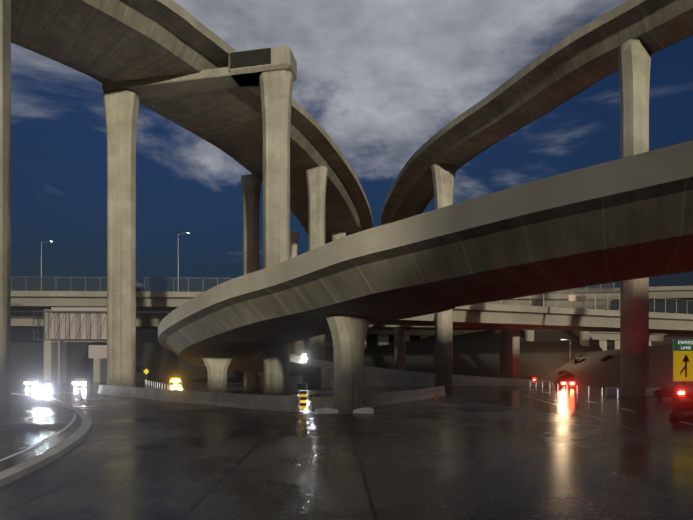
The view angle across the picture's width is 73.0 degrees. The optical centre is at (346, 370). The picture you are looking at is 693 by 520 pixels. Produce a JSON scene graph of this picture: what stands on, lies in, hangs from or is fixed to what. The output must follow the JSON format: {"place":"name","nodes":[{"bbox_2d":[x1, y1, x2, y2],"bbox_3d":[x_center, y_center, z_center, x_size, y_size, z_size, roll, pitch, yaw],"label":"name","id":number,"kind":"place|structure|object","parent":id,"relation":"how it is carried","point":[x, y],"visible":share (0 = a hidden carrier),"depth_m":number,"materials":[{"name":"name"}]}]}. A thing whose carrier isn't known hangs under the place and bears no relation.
{"place":"outdoors","nodes":[
{"label":"outdoors","id":0,"kind":"place"},
{"bbox_2d":[44,309,66,383],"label":"overpass pier","id":1,"kind":"structure","parent":0,"point":[50,361],"depth_m":101.19,"materials":[{"name":"grey concrete"}]},
{"bbox_2d":[11,277,613,310],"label":"overpass","id":2,"kind":"object","parent":1,"relation":"on","point":[26,300],"visible":0.33,"depth_m":99.03,"materials":[{"name":"grey concrete"}]},
{"bbox_2d":[41,241,52,290],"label":"street light","id":3,"kind":"object","parent":2,"relation":"on","point":[41,263],"visible":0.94,"depth_m":98.56,"materials":[{"name":"silver metal"}]},
{"bbox_2d":[31,287,141,290],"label":"cars","id":4,"kind":"object","parent":2,"relation":"on","point":[63,289],"depth_m":105.39,"materials":[{"name":"black paint"}]},
{"bbox_2d":[178,232,189,290],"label":"street light","id":5,"kind":"object","parent":2,"relation":"on","point":[178,259],"visible":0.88,"depth_m":99.48,"materials":[{"name":"silver metal"}]},
{"bbox_2d":[93,342,106,381],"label":"overpass pier","id":6,"kind":"structure","parent":0,"point":[99,369],"depth_m":113.93,"materials":[{"name":"grey concrete"}]},
{"bbox_2d":[11,312,531,329],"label":"overpass","id":7,"kind":"object","parent":6,"relation":"on","point":[21,320],"visible":0.17,"depth_m":112.01,"materials":[{"name":"grey concrete"}]},
{"bbox_2d":[290,375,300,387],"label":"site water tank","id":8,"kind":"object","parent":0,"point":[294,381],"depth_m":76.00,"materials":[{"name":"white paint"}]},
{"bbox_2d":[295,339,303,355],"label":"overpass pier","id":9,"kind":"structure","parent":0,"point":[299,347],"depth_m":102.32,"materials":[{"name":"grey concrete"}]},
{"bbox_2d":[11,329,602,380],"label":"embankment","id":10,"kind":"structure","parent":0,"point":[544,353],"depth_m":134.22,"materials":[{"name":"black soil"}]},
{"bbox_2d":[376,334,387,345],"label":"overpass pier","id":11,"kind":"structure","parent":10,"relation":"on","point":[381,339],"depth_m":139.63,"materials":[{"name":"concrete"}]},
{"bbox_2d":[367,330,666,341],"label":"overpass","id":12,"kind":"object","parent":10,"relation":"on","point":[612,336],"visible":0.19,"depth_m":147.75,"materials":[{"name":"concrete"}]},
{"bbox_2d":[0,381,692,519],"bbox_3d":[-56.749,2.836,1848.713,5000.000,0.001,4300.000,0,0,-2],"label":"ground","id":13,"kind":"structure","parent":0,"point":[474,453],"depth_m":15.08,"materials":[{"name":"grey asphalt"}]},
{"bbox_2d":[0,0,10,411],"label":"viaduct column","id":14,"kind":"structure","parent":13,"relation":"on","point":[5,205],"depth_m":32.72,"materials":[{"name":"concrete"}]},
{"bbox_2d":[25,379,38,386],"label":"oncoming car","id":15,"kind":"object","parent":13,"relation":"on","point":[28,382],"visible":0.71,"depth_m":79.32,"materials":[{"name":"grey paint"}]},
{"bbox_2d":[0,390,75,460],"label":"lane edge","id":16,"kind":"object","parent":13,"relation":"on","point":[67,426],"visible":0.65,"depth_m":19.77,"materials":[{"name":"grey paint"}]},
{"bbox_2d":[36,380,51,389],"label":"oncoming car","id":17,"kind":"object","parent":13,"relation":"on","point":[43,383],"visible":1,"depth_m":68.91,"materials":[{"name":"grey paint"}]},
{"bbox_2d":[0,393,92,486],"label":"road kerb","id":18,"kind":"structure","parent":13,"relation":"on","point":[60,449],"depth_m":15.80,"materials":[{"name":"concrete"}]},
{"bbox_2d":[11,391,86,408],"bbox_3d":[-23.296,2.286,36.126,0.053,1.100,7.212,0,0,23],"label":"guardrail","id":19,"kind":"object","parent":13,"relation":"on","point":[31,405],"visible":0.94,"depth_m":36.35,"materials":[{"name":"grey metal"}]},
{"bbox_2d":[33,307,106,384],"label":"sign gantry","id":20,"kind":"object","parent":13,"relation":"on","point":[78,324],"visible":0.79,"depth_m":91.52,"materials":[{"name":"grey metal"}]},
{"bbox_2d":[73,379,85,387],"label":"oncoming car","id":21,"kind":"object","parent":13,"relation":"on","point":[79,382],"visible":1,"depth_m":76.66,"materials":[{"name":"white paint"}]},
{"bbox_2d":[103,88,139,386],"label":"viaduct column","id":22,"kind":"structure","parent":13,"relation":"on","point":[121,107],"depth_m":58.07,"materials":[{"name":"concrete"}]},
{"bbox_2d":[102,67,267,98],"bbox_3d":[-19.336,-35.289,57.470,21.957,1.050,2.700,0,0,10],"label":"crossbeam","id":23,"kind":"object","parent":22,"relation":"on","point":[215,79],"depth_m":57.01,"materials":[{"name":"concrete"}]},
{"bbox_2d":[145,380,183,389],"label":"delineator posts","id":24,"kind":"object","parent":13,"relation":"on","point":[157,385],"visible":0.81,"depth_m":76.25,"materials":[{"name":"white plastic"}]},
{"bbox_2d":[168,380,182,389],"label":"car","id":25,"kind":"object","parent":13,"relation":"on","point":[176,384],"visible":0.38,"depth_m":68.81,"materials":[{"name":"white paint"}]},
{"bbox_2d":[97,385,299,411],"bbox_3d":[-17.415,2.311,45.096,38.256,1.050,1.457,0,0,44],"label":"concrete barrier","id":26,"kind":"object","parent":13,"relation":"on","point":[270,402],"visible":1,"depth_m":38.07,"materials":[{"name":"concrete"}]},
{"bbox_2d":[201,357,233,392],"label":"bridge column","id":27,"kind":"structure","parent":13,"relation":"on","point":[217,367],"depth_m":53.00,"materials":[{"name":"concrete"}]},
{"bbox_2d":[241,174,261,385],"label":"viaduct column","id":28,"kind":"structure","parent":13,"relation":"on","point":[251,187],"depth_m":84.99,"materials":[{"name":"concrete"}]},
{"bbox_2d":[257,372,262,387],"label":"bridge column","id":29,"kind":"structure","parent":13,"relation":"on","point":[260,374],"depth_m":74.52,"materials":[{"name":"concrete"}]},
{"bbox_2d":[259,70,293,394],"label":"viaduct column","id":30,"kind":"structure","parent":13,"relation":"on","point":[276,87],"depth_m":54.38,"materials":[{"name":"concrete"}]},
{"bbox_2d":[228,45,296,87],"bbox_3d":[-9.963,-36.089,55.758,7.600,2.650,3.300,0,0,10],"label":"pier cap","id":31,"kind":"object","parent":30,"relation":"on","point":[282,57],"depth_m":54.12,"materials":[{"name":"concrete"}]},
{"bbox_2d":[230,48,270,68],"bbox_3d":[-11.146,-36.189,54.287,5.000,1.850,0.020,0,0,10],"label":"sign panel","id":32,"kind":"object","parent":31,"relation":"attached to","point":[256,57],"visible":0.93,"depth_m":54.27,"materials":[{"name":"grey metal"}]},
{"bbox_2d":[290,232,298,354],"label":"viaduct column","id":33,"kind":"structure","parent":13,"relation":"on","point":[294,237],"depth_m":119.97,"materials":[{"name":"concrete"}]},
{"bbox_2d":[297,356,306,388],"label":"street light","id":34,"kind":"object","parent":13,"relation":"on","point":[300,385],"depth_m":72.92,"materials":[{"name":"silver metal"}]},
{"bbox_2d":[300,390,306,412],"bbox_3d":[-2.896,2.086,31.501,0.450,1.500,0.065,0,0,-12],"label":"hazard marker","id":35,"kind":"object","parent":13,"relation":"on","point":[303,399],"visible":1,"depth_m":31.47,"materials":[{"name":"yellow metal"}]},
{"bbox_2d":[306,166,327,360],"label":"viaduct column","id":36,"kind":"structure","parent":13,"relation":"on","point":[316,180],"depth_m":81.74,"materials":[{"name":"concrete"}]},
{"bbox_2d":[11,0,373,243],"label":"viaduct","id":37,"kind":"object","parent":36,"relation":"on","point":[113,41],"visible":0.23,"depth_m":55.62,"materials":[{"name":"concrete"}]},
{"bbox_2d":[331,229,346,361],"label":"viaduct column","id":38,"kind":"structure","parent":13,"relation":"on","point":[337,234],"depth_m":118.15,"materials":[{"name":"concrete"}]},
{"bbox_2d":[311,396,372,411],"bbox_3d":[-0.272,2.311,31.878,4.285,1.050,1.173,0,0,-2],"label":"barrier nose","id":39,"kind":"object","parent":13,"relation":"on","point":[321,402],"visible":0.31,"depth_m":31.70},
{"bbox_2d":[315,407,373,413],"bbox_3d":[-0.154,2.621,30.903,3.846,0.412,0.888,0,0,-6],"label":"low concrete barrier","id":40,"kind":"object","parent":13,"relation":"on","point":[366,410],"visible":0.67,"depth_m":30.67,"materials":[{"name":"grey concrete"}]},
{"bbox_2d":[326,314,371,413],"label":"bridge column","id":41,"kind":"structure","parent":13,"relation":"on","point":[348,333],"depth_m":30.73,"materials":[{"name":"concrete"}]},
{"bbox_2d":[394,328,405,369],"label":"viaduct column","id":42,"kind":"structure","parent":13,"relation":"on","point":[399,348],"depth_m":116.36,"materials":[{"name":"concrete"}]},
{"bbox_2d":[370,386,445,406],"bbox_3d":[6.959,2.336,45.603,1.127,1.000,21.772,0,0,26],"label":"concrete barrier","id":43,"kind":"object","parent":13,"relation":"on","point":[386,399],"visible":0.94,"depth_m":41.73,"materials":[{"name":"concrete"}]},
{"bbox_2d":[158,140,692,385],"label":"loop ramp","id":44,"kind":"structure","parent":13,"relation":"on","point":[626,218],"depth_m":21.69,"materials":[{"name":"concrete"}]},
{"bbox_2d":[431,163,455,386],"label":"viaduct column","id":45,"kind":"structure","parent":13,"relation":"on","point":[443,176],"depth_m":80.70,"materials":[{"name":"concrete"}]},
{"bbox_2d":[525,330,533,340],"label":"bridge column","id":46,"kind":"structure","parent":13,"relation":"on","point":[529,335],"depth_m":143.53,"materials":[{"name":"concrete"}]},
{"bbox_2d":[549,286,692,302],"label":"flyover","id":47,"kind":"object","parent":46,"relation":"on","point":[671,293],"visible":0.12,"depth_m":135.52,"materials":[{"name":"concrete"}]},
{"bbox_2d":[554,379,573,387],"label":"sedan car","id":48,"kind":"object","parent":13,"relation":"on","point":[564,382],"visible":1,"depth_m":74.28,"materials":[{"name":"grey paint"}]},
{"bbox_2d":[535,382,617,398],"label":"delineator posts","id":49,"kind":"object","parent":13,"relation":"on","point":[588,390],"visible":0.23,"depth_m":53.98,"materials":[{"name":"white plastic"}]},
{"bbox_2d":[580,331,589,346],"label":"bridge pillar","id":50,"kind":"structure","parent":13,"relation":"on","point":[584,338],"depth_m":141.49,"materials":[{"name":"concrete"}]},
{"bbox_2d":[492,386,692,447],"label":"lane marking","id":51,"kind":"object","parent":13,"relation":"on","point":[613,423],"visible":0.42,"depth_m":24.53,"materials":[{"name":"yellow paint"}]},
{"bbox_2d":[605,387,662,396],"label":"column plinth","id":52,"kind":"structure","parent":13,"relation":"on","point":[613,391],"depth_m":51.97,"materials":[{"name":"concrete"}]},
{"bbox_2d":[617,39,651,396],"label":"viaduct column","id":53,"kind":"structure","parent":13,"relation":"on","point":[634,60],"depth_m":50.94,"materials":[{"name":"concrete"}]},
{"bbox_2d":[381,0,692,224],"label":"viaduct","id":54,"kind":"object","parent":53,"relation":"on","point":[573,64],"visible":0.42,"depth_m":59.94,"materials":[{"name":"concrete"}]},
{"bbox_2d":[607,337,692,349],"bbox_3d":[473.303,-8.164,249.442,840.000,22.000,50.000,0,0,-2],"label":"embankment","id":55,"kind":"structure","parent":13,"relation":"on","point":[667,340],"depth_m":256.43,"materials":[{"name":"black soil"}]},
{"bbox_2d":[654,385,692,400],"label":"sedan car","id":56,"kind":"object","parent":13,"relation":"on","point":[675,392],"visible":0.9,"depth_m":42.89,"materials":[{"name":"grey paint"}]},
{"bbox_2d":[669,401,692,419],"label":"plastic barrier","id":57,"kind":"object","parent":13,"relation":"on","point":[682,410],"visible":1,"depth_m":26.89,"materials":[{"name":"red plastic"}]},
{"bbox_2d":[673,339,692,400],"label":"road sign","id":58,"kind":"object","parent":13,"relation":"on","point":[682,360],"visible":1,"depth_m":27.44,"materials":[{"name":"yellow metal"}]},
{"bbox_2d":[11,0,692,336],"label":"sky","id":59,"kind":"structure","parent":0,"point":[381,78],"materials":[{"name":"blue"}]},
{"bbox_2d":[301,368,516,387],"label":"loop ramp retaining walls","id":60,"kind":"structure","parent":0,"point":[322,380],"depth_m":82.59,"materials":[{"name":"grey concrete"}]},
{"bbox_2d":[500,331,502,377],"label":"overpass pier","id":61,"kind":"structure","parent":0,"point":[501,354],"depth_m":121.65,"materials":[{"name":"grey concrete"}]},
{"bbox_2d":[503,329,519,378],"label":"overpass pier","id":62,"kind":"structure","parent":0,"point":[511,353],"depth_m":104.44,"materials":[{"name":"grey concrete"}]},
{"bbox_2d":[375,292,692,334],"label":"overpass","id":63,"kind":"object","parent":62,"relation":"on","point":[487,315],"visible":0.44,"depth_m":90.12,"materials":[{"name":"concrete"},{"name":"steel"}]},
{"bbox_2d":[569,295,585,301],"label":"truck","id":64,"kind":"object","parent":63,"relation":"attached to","point":[577,298],"visible":1,"depth_m":89.67,"materials":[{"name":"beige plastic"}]},
{"bbox_2d":[542,344,692,387],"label":"embankment","id":65,"kind":"structure","parent":0,"point":[593,369],"depth_m":92.98,"materials":[{"name":"black soil"}]},
{"bbox_2d":[558,353,612,378],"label":"embankment shrubs","id":66,"kind":"object","parent":65,"relation":"on","point":[577,359],"visible":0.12,"depth_m":108.24,"materials":[{"name":"green plant"}]},
{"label":"far embankment slope","id":67,"kind":"structure","parent":0,"visible":0},
{"bbox_2d":[596,340,606,350],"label":"overpass pier","id":68,"kind":"structure","parent":67,"relation":"on","point":[602,344],"depth_m":165.71,"materials":[{"name":"concrete"}]},
{"bbox_2d":[612,340,619,349],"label":"overpass pier","id":69,"kind":"structure","parent":67,"relation":"on","point":[615,344],"depth_m":167.79,"materials":[{"name":"concrete"}]}
]}

